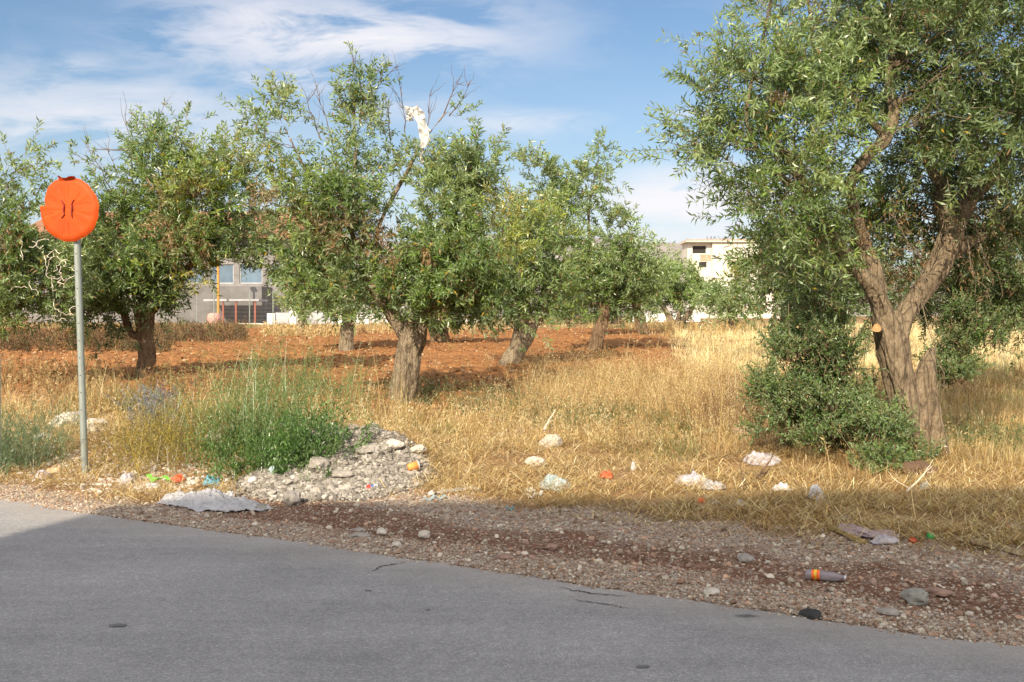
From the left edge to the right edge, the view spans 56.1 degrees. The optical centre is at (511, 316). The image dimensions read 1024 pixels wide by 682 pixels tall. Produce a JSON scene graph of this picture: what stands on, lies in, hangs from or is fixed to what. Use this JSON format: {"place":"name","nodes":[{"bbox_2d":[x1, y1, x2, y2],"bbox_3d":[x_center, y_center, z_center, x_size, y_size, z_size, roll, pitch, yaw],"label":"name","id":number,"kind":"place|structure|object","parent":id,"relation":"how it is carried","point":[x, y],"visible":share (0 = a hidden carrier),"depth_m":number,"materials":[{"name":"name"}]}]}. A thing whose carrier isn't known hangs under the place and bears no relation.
{"place":"outdoors","nodes":[
{"label":"outdoors","id":0,"kind":"place"},
{"bbox_2d":[1,234,1013,315],"bbox_3d":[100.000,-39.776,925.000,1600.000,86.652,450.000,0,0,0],"label":"hills","id":1,"kind":"structure","parent":0,"point":[665,248],"depth_m":857.46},
{"bbox_2d":[0,500,1023,681],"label":"road","id":2,"kind":"structure","parent":0,"point":[187,604],"depth_m":4.79,"materials":[{"name":"asphalt"}]},
{"bbox_2d":[109,590,648,667],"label":"road stains","id":3,"kind":"object","parent":2,"relation":"on","point":[122,625],"visible":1,"depth_m":4.79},
{"bbox_2d":[375,562,621,607],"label":"road cracks","id":4,"kind":"object","parent":2,"relation":"on","point":[564,587],"visible":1,"depth_m":5.34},
{"bbox_2d":[0,316,1023,646],"bbox_3d":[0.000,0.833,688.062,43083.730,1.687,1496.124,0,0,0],"label":"ground","id":5,"kind":"structure","parent":0,"point":[510,462],"depth_m":7.58,"materials":[{"name":"soil"}]},
{"bbox_2d":[0,358,0,471],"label":"marker pole","id":6,"kind":"object","parent":5,"relation":"on","point":[0,408],"visible":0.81,"depth_m":9.10,"materials":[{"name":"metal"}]},
{"bbox_2d":[0,391,91,484],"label":"bluish weed","id":7,"kind":"object","parent":5,"relation":"on","point":[8,453],"visible":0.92,"depth_m":9.41,"materials":[{"name":"green plant"}]},
{"bbox_2d":[0,116,109,342],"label":"olive tree","id":8,"kind":"object","parent":5,"relation":"on","point":[24,255],"visible":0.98,"depth_m":17.36,"materials":[{"name":"green plant"}]},
{"bbox_2d":[1,351,127,394],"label":"brown thicket","id":9,"kind":"object","parent":5,"relation":"on","point":[34,374],"visible":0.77,"depth_m":18.29,"materials":[{"name":"plant"}]},
{"bbox_2d":[40,176,98,474],"bbox_3d":[-4.159,0.139,9.033,0.599,2.904,0.156,0,0,0],"label":"road sign","id":10,"kind":"object","parent":5,"relation":"on","point":[69,210],"visible":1,"depth_m":9.02,"materials":[{"name":"metal"}]},
{"bbox_2d":[48,411,90,428],"bbox_3d":[-5.844,1.419,12.729,0.470,0.295,0.532,0,0,0],"label":"stone","id":11,"kind":"object","parent":5,"relation":"on","point":[62,415],"visible":0.24,"depth_m":12.55,"materials":[{"name":"stone"}]},
{"bbox_2d":[0,320,182,352],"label":"bramble thicket","id":12,"kind":"object","parent":5,"relation":"on","point":[25,340],"visible":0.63,"depth_m":30.30,"materials":[{"name":"plant"}]},
{"bbox_2d":[87,418,108,432],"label":"stone","id":13,"kind":"object","parent":5,"relation":"on","point":[96,419],"visible":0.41,"depth_m":10.60,"materials":[{"name":"stone"}]},
{"bbox_2d":[118,472,134,482],"bbox_3d":[-3.531,1.480,8.797,0.137,0.091,0.158,0,0,0],"label":"white bag","id":14,"kind":"object","parent":5,"relation":"on","point":[125,477],"visible":0.89,"depth_m":8.76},
{"bbox_2d":[133,482,160,488],"bbox_3d":[-3.248,1.501,8.516,0.252,0.059,0.172,0,0,0],"label":"paper scrap","id":15,"kind":"object","parent":5,"relation":"on","point":[153,485],"visible":0.55,"depth_m":8.47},
{"bbox_2d":[98,374,197,435],"bbox_3d":[-3.851,0.966,10.208,0.862,0.680,0.944,0,0,32],"label":"thistle","id":16,"kind":"object","parent":5,"relation":"on","point":[153,402],"visible":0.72,"depth_m":10.14,"materials":[{"name":"grey plant"}]},
{"bbox_2d":[146,474,169,481],"bbox_3d":[-3.236,1.469,8.709,0.261,0.054,0.136,0,0,16],"label":"plastic strap","id":17,"kind":"object","parent":5,"relation":"on","point":[156,478],"visible":0.84,"depth_m":8.71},
{"bbox_2d":[47,387,296,481],"bbox_3d":[-3.410,1.157,9.609,2.285,0.953,2.028,0,0,0],"label":"flowering weed","id":18,"kind":"object","parent":5,"relation":"on","point":[176,445],"visible":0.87,"depth_m":9.40,"materials":[{"name":"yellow plant"}]},
{"bbox_2d":[160,490,185,500],"bbox_3d":[-2.743,1.498,7.974,0.374,0.101,0.253,0,0,0],"label":"plastic sheet","id":19,"kind":"object","parent":5,"relation":"on","point":[172,495],"visible":0.41,"depth_m":7.93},
{"bbox_2d":[43,93,306,380],"bbox_3d":[-7.099,-1.557,19.720,5.629,6.266,3.154,0,0,0],"label":"olive tree","id":20,"kind":"object","parent":5,"relation":"on","point":[147,269],"visible":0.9,"depth_m":19.41,"materials":[{"name":"green plant"}]},
{"bbox_2d":[171,473,185,482],"bbox_3d":[-3.069,1.482,8.815,0.139,0.069,0.154,0,0,0],"label":"red wrapper","id":21,"kind":"object","parent":5,"relation":"on","point":[179,478],"visible":0.74,"depth_m":8.79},
{"bbox_2d":[27,212,335,323],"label":"warehouse","id":22,"kind":"structure","parent":5,"relation":"on","point":[234,284],"depth_m":73.29,"materials":[{"name":"concrete"}]},
{"bbox_2d":[184,264,204,283],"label":"window","id":23,"kind":"structure","parent":22,"relation":"in","point":[199,276],"depth_m":74.13,"materials":[{"name":"blue glass"}]},
{"bbox_2d":[211,264,233,283],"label":"window","id":24,"kind":"structure","parent":22,"relation":"in","point":[226,272],"depth_m":74.13,"materials":[{"name":"blue glass"}]},
{"bbox_2d":[240,264,261,283],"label":"window","id":25,"kind":"structure","parent":22,"relation":"in","point":[254,278],"depth_m":74.13,"materials":[{"name":"blue glass"}]},
{"bbox_2d":[154,315,250,341],"bbox_3d":[-13.345,0.653,40.094,4.663,1.403,10.510,0,0,-16],"label":"field brush","id":26,"kind":"object","parent":5,"relation":"on","point":[239,331],"visible":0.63,"depth_m":37.40,"materials":[{"name":"plant"}]},
{"bbox_2d":[203,475,220,487],"bbox_3d":[-2.706,1.486,8.675,0.171,0.116,0.191,0,0,0],"label":"blue bag","id":27,"kind":"object","parent":5,"relation":"on","point":[211,481],"visible":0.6,"depth_m":8.64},
{"bbox_2d":[207,313,220,322],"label":"plastic drum","id":28,"kind":"object","parent":5,"relation":"on","point":[210,316],"visible":0.48,"depth_m":65.66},
{"bbox_2d":[156,487,272,512],"bbox_3d":[-2.390,1.465,7.713,0.987,0.165,0.369,0,0,19],"label":"plastic sheet","id":29,"kind":"object","parent":5,"relation":"on","point":[214,499],"visible":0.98,"depth_m":7.64,"materials":[{"name":"plastic"}]},
{"bbox_2d":[217,259,219,313],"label":"orange post","id":30,"kind":"object","parent":5,"relation":"on","point":[218,297],"visible":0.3,"depth_m":66.93,"materials":[{"name":"metal"}]},
{"bbox_2d":[203,299,266,323],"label":"canopy shelter","id":31,"kind":"object","parent":5,"relation":"on","point":[241,300],"visible":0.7,"depth_m":68.10,"materials":[{"name":"white paint"}]},
{"bbox_2d":[140,357,330,396],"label":"brown docks","id":32,"kind":"object","parent":5,"relation":"on","point":[204,379],"visible":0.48,"depth_m":17.44,"materials":[{"name":"plant"}]},
{"bbox_2d":[21,290,462,324],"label":"wire fence","id":33,"kind":"object","parent":5,"relation":"on","point":[213,309],"visible":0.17,"depth_m":59.98,"materials":[{"name":"metal"}]},
{"bbox_2d":[118,316,401,473],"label":"feathery weeds","id":34,"kind":"object","parent":5,"relation":"on","point":[263,391],"visible":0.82,"depth_m":9.59,"materials":[{"name":"green plant"}]},
{"bbox_2d":[254,503,267,511],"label":"stone","id":35,"kind":"object","parent":5,"relation":"on","point":[261,505],"visible":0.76,"depth_m":7.62,"materials":[{"name":"stone"}]},
{"bbox_2d":[0,409,535,510],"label":"scattered rubble","id":36,"kind":"object","parent":5,"relation":"on","point":[101,481],"visible":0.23,"depth_m":9.08,"materials":[{"name":"stone"}]},
{"bbox_2d":[1,363,539,459],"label":"dry tangle","id":37,"kind":"object","parent":5,"relation":"on","point":[358,419],"visible":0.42,"depth_m":11.37,"materials":[{"name":"plant"}]},
{"bbox_2d":[169,385,379,486],"bbox_3d":[-2.257,1.147,9.113,2.053,0.916,1.638,0,0,0],"label":"weed clump","id":38,"kind":"object","parent":5,"relation":"on","point":[289,448],"visible":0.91,"depth_m":8.91,"materials":[{"name":"green plant"}]},
{"bbox_2d":[283,490,300,505],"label":"stone","id":39,"kind":"object","parent":5,"relation":"on","point":[292,498],"visible":0.87,"depth_m":7.80,"materials":[{"name":"stone"}]},
{"bbox_2d":[264,266,323,334],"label":"olive tree","id":40,"kind":"object","parent":5,"relation":"on","point":[286,305],"visible":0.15,"depth_m":43.82,"materials":[{"name":"green plant"}]},
{"bbox_2d":[225,423,439,502],"bbox_3d":[-1.619,1.309,8.753,1.952,0.546,1.656,0,0,0],"label":"rubble heap","id":41,"kind":"object","parent":5,"relation":"on","point":[390,470],"visible":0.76,"depth_m":8.62,"materials":[{"name":"stone"}]},
{"bbox_2d":[307,456,329,470],"bbox_3d":[-1.763,1.352,8.758,0.210,0.139,0.196,0,0,33],"label":"stone","id":42,"kind":"object","parent":41,"relation":"on","point":[320,462],"visible":0.88,"depth_m":8.69,"materials":[{"name":"stone"}]},
{"bbox_2d":[329,469,354,477],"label":"stone","id":43,"kind":"object","parent":41,"relation":"on","point":[339,473],"visible":0.94,"depth_m":8.56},
{"bbox_2d":[356,444,378,454],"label":"stone","id":44,"kind":"object","parent":41,"relation":"on","point":[368,449],"visible":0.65,"depth_m":8.94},
{"bbox_2d":[386,439,405,448],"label":"stone","id":45,"kind":"object","parent":41,"relation":"on","point":[394,444],"visible":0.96,"depth_m":9.00,"materials":[{"name":"stone"}]},
{"bbox_2d":[407,460,419,470],"bbox_3d":[-0.901,1.369,8.745,0.097,0.092,0.092,-11,3,-26],"label":"orange cup","id":46,"kind":"object","parent":41,"relation":"on","point":[413,465],"visible":1,"depth_m":8.72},
{"bbox_2d":[410,444,426,452],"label":"stone","id":47,"kind":"object","parent":41,"relation":"on","point":[421,448],"visible":0.91,"depth_m":9.13,"materials":[{"name":"stone"}]},
{"bbox_2d":[281,230,401,350],"bbox_3d":[-5.455,-0.775,30.956,4.056,4.460,3.686,0,0,0],"label":"olive tree","id":48,"kind":"object","parent":5,"relation":"on","point":[346,342],"visible":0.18,"depth_m":30.79,"materials":[{"name":"green plant"}]},
{"bbox_2d":[232,364,455,412],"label":"thin green weeds","id":49,"kind":"object","parent":5,"relation":"on","point":[350,384],"visible":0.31,"depth_m":16.71,"materials":[{"name":"green plant"}]},
{"bbox_2d":[0,326,690,414],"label":"soil clods","id":50,"kind":"object","parent":5,"relation":"on","point":[314,351],"visible":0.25,"depth_m":24.82,"materials":[{"name":"soil"}]},
{"bbox_2d":[243,307,474,324],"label":"yard wall","id":51,"kind":"structure","parent":5,"relation":"on","point":[281,317],"depth_m":66.05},
{"bbox_2d":[349,532,369,538],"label":"stone","id":52,"kind":"object","parent":5,"relation":"on","point":[359,534],"visible":0.88,"depth_m":6.64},
{"bbox_2d":[201,41,548,405],"bbox_3d":[-2.256,-1.319,15.577,5.750,6.363,2.811,0,0,0],"label":"olive tree","id":53,"kind":"object","parent":5,"relation":"on","point":[446,289],"visible":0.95,"depth_m":15.44,"materials":[{"name":"green plant"}]},
{"bbox_2d":[404,105,430,164],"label":"plastic shreds","id":54,"kind":"object","parent":53,"relation":"attached to","point":[418,114],"visible":0.98,"depth_m":15.61,"materials":[{"name":"plastic"}]},
{"bbox_2d":[376,527,386,534],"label":"stone","id":55,"kind":"object","parent":5,"relation":"on","point":[381,531],"visible":1,"depth_m":6.73,"materials":[{"name":"stone"}]},
{"bbox_2d":[371,369,474,404],"bbox_3d":[-1.644,1.296,16.619,1.791,0.762,1.497,0,0,-30],"label":"spurge","id":56,"kind":"object","parent":5,"relation":"on","point":[427,387],"visible":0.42,"depth_m":16.61,"materials":[{"name":"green plant"}]},
{"bbox_2d":[418,530,429,537],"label":"stone","id":57,"kind":"object","parent":5,"relation":"on","point":[423,533],"visible":1,"depth_m":6.64,"materials":[{"name":"stone"}]},
{"bbox_2d":[422,494,449,500],"bbox_3d":[-0.624,1.489,7.885,0.234,0.045,0.052,0,0,-20],"label":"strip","id":58,"kind":"object","parent":5,"relation":"on","point":[435,496],"visible":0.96,"depth_m":7.87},
{"bbox_2d":[386,243,502,343],"bbox_3d":[-2.423,-0.768,35.177,5.126,4.262,3.788,0,0,-24],"label":"olive tree","id":59,"kind":"object","parent":5,"relation":"on","point":[441,336],"visible":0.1,"depth_m":34.71,"materials":[{"name":"green plant"}]},
{"bbox_2d":[436,486,479,493],"bbox_3d":[-0.465,1.483,8.193,0.415,0.063,0.114,0,0,0],"label":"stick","id":60,"kind":"object","parent":5,"relation":"on","point":[456,489],"visible":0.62,"depth_m":8.16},
{"bbox_2d":[496,553,513,559],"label":"stone","id":61,"kind":"object","parent":5,"relation":"on","point":[505,556],"visible":0.91,"depth_m":6.08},
{"bbox_2d":[0,401,1023,566],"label":"matted straw","id":62,"kind":"object","parent":5,"relation":"on","point":[948,489],"visible":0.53,"depth_m":8.06,"materials":[{"name":"plant"}]},
{"bbox_2d":[675,470,710,486],"bbox_3d":[1.591,1.415,8.414,0.347,0.127,0.326,0,0,0],"label":"white sheet","id":63,"kind":"object","parent":62,"relation":"on","point":[693,476],"visible":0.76,"depth_m":8.32,"materials":[{"name":"plastic"}]},
{"bbox_2d":[0,477,1023,647],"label":"gravel","id":64,"kind":"structure","parent":5,"relation":"on","point":[865,605],"depth_m":6.06,"materials":[{"name":"gravel"}]},
{"bbox_2d":[1,317,1023,562],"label":"dry grass","id":65,"kind":"structure","parent":5,"relation":"on","point":[991,381],"depth_m":13.73,"materials":[{"name":"plant"}]},
{"bbox_2d":[254,317,777,337],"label":"grass","id":66,"kind":"structure","parent":5,"relation":"on","point":[311,330],"depth_m":46.37,"materials":[{"name":"plant"}]},
{"bbox_2d":[380,373,654,421],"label":"sage weeds","id":67,"kind":"object","parent":5,"relation":"on","point":[477,399],"visible":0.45,"depth_m":15.12,"materials":[{"name":"beige plant"}]},
{"bbox_2d":[524,456,545,466],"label":"stone","id":68,"kind":"object","parent":5,"relation":"on","point":[532,459],"visible":0.79,"depth_m":8.94,"materials":[{"name":"stone"}]},
{"bbox_2d":[472,176,608,364],"bbox_3d":[0.197,-0.900,23.615,4.410,5.110,3.037,0,0,0],"label":"olive tree","id":69,"kind":"object","parent":5,"relation":"on","point":[547,274],"visible":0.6,"depth_m":23.29,"materials":[{"name":"green plant"}]},
{"bbox_2d":[539,434,562,447],"bbox_3d":[0.427,1.393,10.627,0.268,0.180,0.234,0,0,0],"label":"stone","id":70,"kind":"object","parent":5,"relation":"on","point":[557,438],"visible":0.66,"depth_m":10.55,"materials":[{"name":"stone"}]},
{"bbox_2d":[546,543,558,550],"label":"stone","id":71,"kind":"object","parent":5,"relation":"on","point":[552,547],"visible":1,"depth_m":6.36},
{"bbox_2d":[537,474,571,491],"bbox_3d":[0.362,1.409,8.183,0.300,0.120,0.275,0,0,29],"label":"white bag","id":72,"kind":"object","parent":5,"relation":"on","point":[552,478],"visible":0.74,"depth_m":8.12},
{"bbox_2d":[528,290,622,323],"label":"olive tree","id":73,"kind":"object","parent":5,"relation":"on","point":[613,321],"visible":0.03,"depth_m":67.78,"materials":[{"name":"green plant"}]},
{"bbox_2d":[496,126,675,351],"bbox_3d":[2.287,-2.283,30.094,5.769,7.454,3.585,0,0,0],"label":"olive tree","id":74,"kind":"object","parent":5,"relation":"on","point":[616,257],"visible":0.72,"depth_m":29.74,"materials":[{"name":"green plant"}]},
{"bbox_2d":[502,390,706,438],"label":"aster weeds","id":75,"kind":"object","parent":5,"relation":"on","point":[549,426],"visible":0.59,"depth_m":12.49,"materials":[{"name":"beige plant"}]},
{"bbox_2d":[599,470,612,478],"bbox_3d":[0.840,1.412,8.583,0.131,0.066,0.149,0,0,0],"label":"red wrapper","id":76,"kind":"object","parent":5,"relation":"on","point":[606,474],"visible":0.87,"depth_m":8.55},
{"bbox_2d":[567,248,682,334],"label":"olive tree","id":77,"kind":"object","parent":5,"relation":"on","point":[637,325],"visible":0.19,"depth_m":43.91,"materials":[{"name":"green plant"}]},
{"bbox_2d":[455,341,798,452],"bbox_3d":[3.174,1.261,17.204,8.034,1.326,14.106,0,0,0],"label":"dry tangle","id":78,"kind":"object","parent":5,"relation":"on","point":[607,431],"visible":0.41,"depth_m":11.66,"materials":[{"name":"plant"}]},
{"bbox_2d":[503,338,758,425],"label":"seed stalks","id":79,"kind":"object","parent":5,"relation":"on","point":[634,386],"visible":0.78,"depth_m":14.52,"materials":[{"name":"plant"}]},
{"bbox_2d":[632,313,699,321],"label":"garden wall","id":80,"kind":"structure","parent":5,"relation":"on","point":[696,317],"depth_m":80.00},
{"bbox_2d":[626,248,722,327],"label":"olive tree","id":81,"kind":"object","parent":5,"relation":"on","point":[682,293],"visible":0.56,"depth_m":54.77,"materials":[{"name":"green plant"}]},
{"bbox_2d":[696,480,725,489],"bbox_3d":[1.699,1.436,8.184,0.259,0.086,0.158,0,0,0],"label":"plastic sheet","id":82,"kind":"object","parent":5,"relation":"on","point":[710,482],"visible":0.65,"depth_m":8.14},
{"bbox_2d":[702,587,719,595],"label":"stone","id":83,"kind":"object","parent":5,"relation":"on","point":[711,591],"visible":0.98,"depth_m":5.31,"materials":[{"name":"stone"}]},
{"bbox_2d":[689,249,768,331],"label":"olive tree","id":84,"kind":"object","parent":5,"relation":"on","point":[713,297],"visible":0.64,"depth_m":49.50,"materials":[{"name":"green plant"}]},
{"bbox_2d":[679,236,780,317],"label":"apartment building","id":85,"kind":"structure","parent":5,"relation":"on","point":[702,251],"depth_m":118.00,"materials":[{"name":"beige paint"}]},
{"bbox_2d":[692,245,705,253],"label":"window","id":86,"kind":"structure","parent":85,"relation":"in","point":[696,249],"depth_m":118.81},
{"bbox_2d":[691,360,787,439],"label":"rusty weeds","id":87,"kind":"object","parent":5,"relation":"on","point":[724,403],"visible":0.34,"depth_m":12.05,"materials":[{"name":"plant"}]},
{"bbox_2d":[737,553,755,561],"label":"stone","id":88,"kind":"object","parent":5,"relation":"on","point":[744,557],"visible":0.98,"depth_m":6.00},
{"bbox_2d":[734,448,776,492],"bbox_3d":[2.125,1.312,8.352,0.232,0.317,0.918,0,0,35],"label":"dead branch","id":89,"kind":"object","parent":5,"relation":"on","point":[760,473],"visible":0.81,"depth_m":8.34,"materials":[{"name":"wood"}]},
{"bbox_2d":[742,451,781,465],"bbox_3d":[2.419,1.365,9.307,0.379,0.123,0.386,0,0,30],"label":"white bag","id":90,"kind":"object","parent":5,"relation":"on","point":[759,455],"visible":0.91,"depth_m":9.22,"materials":[{"name":"plastic"}]},
{"bbox_2d":[771,482,790,490],"bbox_3d":[2.233,1.415,7.978,0.150,0.079,0.167,0,0,0],"label":"white bag","id":91,"kind":"object","parent":5,"relation":"on","point":[782,485],"visible":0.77,"depth_m":7.95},
{"bbox_2d":[718,209,895,348],"bbox_3d":[8.468,-1.111,27.115,5.199,4.097,4.310,0,0,0],"label":"olive tree","id":92,"kind":"object","parent":5,"relation":"on","point":[778,295],"visible":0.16,"depth_m":26.90,"materials":[{"name":"green plant"}]},
{"bbox_2d":[799,608,821,619],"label":"stone","id":93,"kind":"object","parent":5,"relation":"on","point":[810,613],"visible":0.9,"depth_m":4.92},
{"bbox_2d":[807,484,825,501],"bbox_3d":[2.381,1.377,7.510,0.140,0.127,0.167,0,0,0],"label":"white bag","id":94,"kind":"object","parent":5,"relation":"on","point":[814,487],"visible":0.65,"depth_m":7.48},
{"bbox_2d":[617,0,1023,477],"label":"olive tree","id":95,"kind":"object","parent":5,"relation":"on","point":[863,54],"visible":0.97,"depth_m":9.15,"materials":[{"name":"green plant"}]},
{"bbox_2d":[805,569,845,580],"bbox_3d":[1.820,1.506,5.567,0.225,0.060,0.063,0,0,24],"label":"plastic bottle","id":96,"kind":"object","parent":5,"relation":"on","point":[814,574],"visible":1,"depth_m":5.55,"materials":[{"name":"grey"}]},
{"bbox_2d":[820,435,831,494],"bbox_3d":[2.494,1.197,7.619,0.097,0.525,0.078,0,0,0],"label":"dry stalk","id":97,"kind":"object","parent":5,"relation":"on","point":[828,459],"visible":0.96,"depth_m":7.61,"materials":[{"name":"brown plant"}]},
{"bbox_2d":[828,526,866,543],"bbox_3d":[2.268,1.480,6.500,0.045,0.043,0.350,0,0,-20],"label":"plank","id":98,"kind":"object","parent":5,"relation":"on","point":[858,539],"visible":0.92,"depth_m":6.47,"materials":[{"name":"brown wood"}]},
{"bbox_2d":[837,523,869,537],"bbox_3d":[2.358,1.474,6.600,0.242,0.067,0.253,0,0,21],"label":"stone","id":99,"kind":"object","parent":5,"relation":"on","point":[857,529],"visible":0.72,"depth_m":6.53,"materials":[{"name":"stone"}]},
{"bbox_2d":[864,529,899,538],"bbox_3d":[2.494,1.473,6.471,0.253,0.056,0.215,0,0,0],"label":"stone","id":100,"kind":"object","parent":5,"relation":"on","point":[870,534],"visible":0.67,"depth_m":6.45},
{"bbox_2d":[870,534,899,544],"bbox_3d":[2.461,1.469,6.335,0.197,0.063,0.110,0,0,0],"label":"plastic wrapper","id":101,"kind":"object","parent":5,"relation":"on","point":[893,540],"visible":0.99,"depth_m":6.31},
{"bbox_2d":[876,607,898,615],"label":"stone","id":102,"kind":"object","parent":5,"relation":"on","point":[888,611],"visible":1,"depth_m":4.93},
{"bbox_2d":[889,460,932,493],"bbox_3d":[3.245,1.282,7.799,0.193,0.213,0.648,0,0,44],"label":"bleached stick","id":103,"kind":"object","parent":5,"relation":"on","point":[914,484],"visible":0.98,"depth_m":7.66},
{"bbox_2d":[905,466,916,519],"bbox_3d":[2.832,1.272,6.820,0.074,0.422,0.120,0,0,10],"label":"dry stalk","id":104,"kind":"object","parent":5,"relation":"on","point":[910,486],"visible":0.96,"depth_m":6.81,"materials":[{"name":"brown plant"}]},
{"bbox_2d":[900,587,928,605],"bbox_3d":[2.163,1.503,5.146,0.136,0.090,0.171,0,0,0],"label":"stone","id":105,"kind":"object","parent":5,"relation":"on","point":[913,596],"visible":0.97,"depth_m":5.10,"materials":[{"name":"stone"}]},
{"bbox_2d":[901,460,939,475],"bbox_3d":[3.672,1.384,8.633,0.320,0.173,0.248,0,0,27],"label":"stone","id":106,"kind":"object","parent":5,"relation":"on","point":[917,465],"visible":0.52,"depth_m":8.56,"materials":[{"name":"stone"}]},
{"bbox_2d":[828,344,1023,466],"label":"dry tangle","id":107,"kind":"object","parent":5,"relation":"on","point":[962,417],"visible":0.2,"depth_m":10.94,"materials":[{"name":"plant"}]},
{"bbox_2d":[854,184,1023,371],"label":"olive tree","id":108,"kind":"object","parent":5,"relation":"on","point":[937,300],"visible":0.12,"depth_m":17.01,"materials":[{"name":"green plant"}]},
{"bbox_2d":[924,586,953,597],"bbox_3d":[2.357,1.524,5.303,0.150,0.053,0.105,0,0,0],"label":"stone","id":109,"kind":"object","parent":5,"relation":"on","point":[939,592],"visible":0.93,"depth_m":5.28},
{"bbox_2d":[943,408,1023,453],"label":"verge weeds","id":110,"kind":"object","parent":5,"relation":"on","point":[970,430],"visible":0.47,"depth_m":10.18,"materials":[{"name":"beige plant"}]},
{"bbox_2d":[957,535,1023,555],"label":"plank","id":111,"kind":"object","parent":5,"relation":"on","point":[1014,550],"visible":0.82,"depth_m":6.15,"materials":[{"name":"brown wood"}]},
{"bbox_2d":[0,0,1023,266],"label":"sky","id":112,"kind":"structure","parent":0,"point":[558,72],"materials":[{"name":"blue"}]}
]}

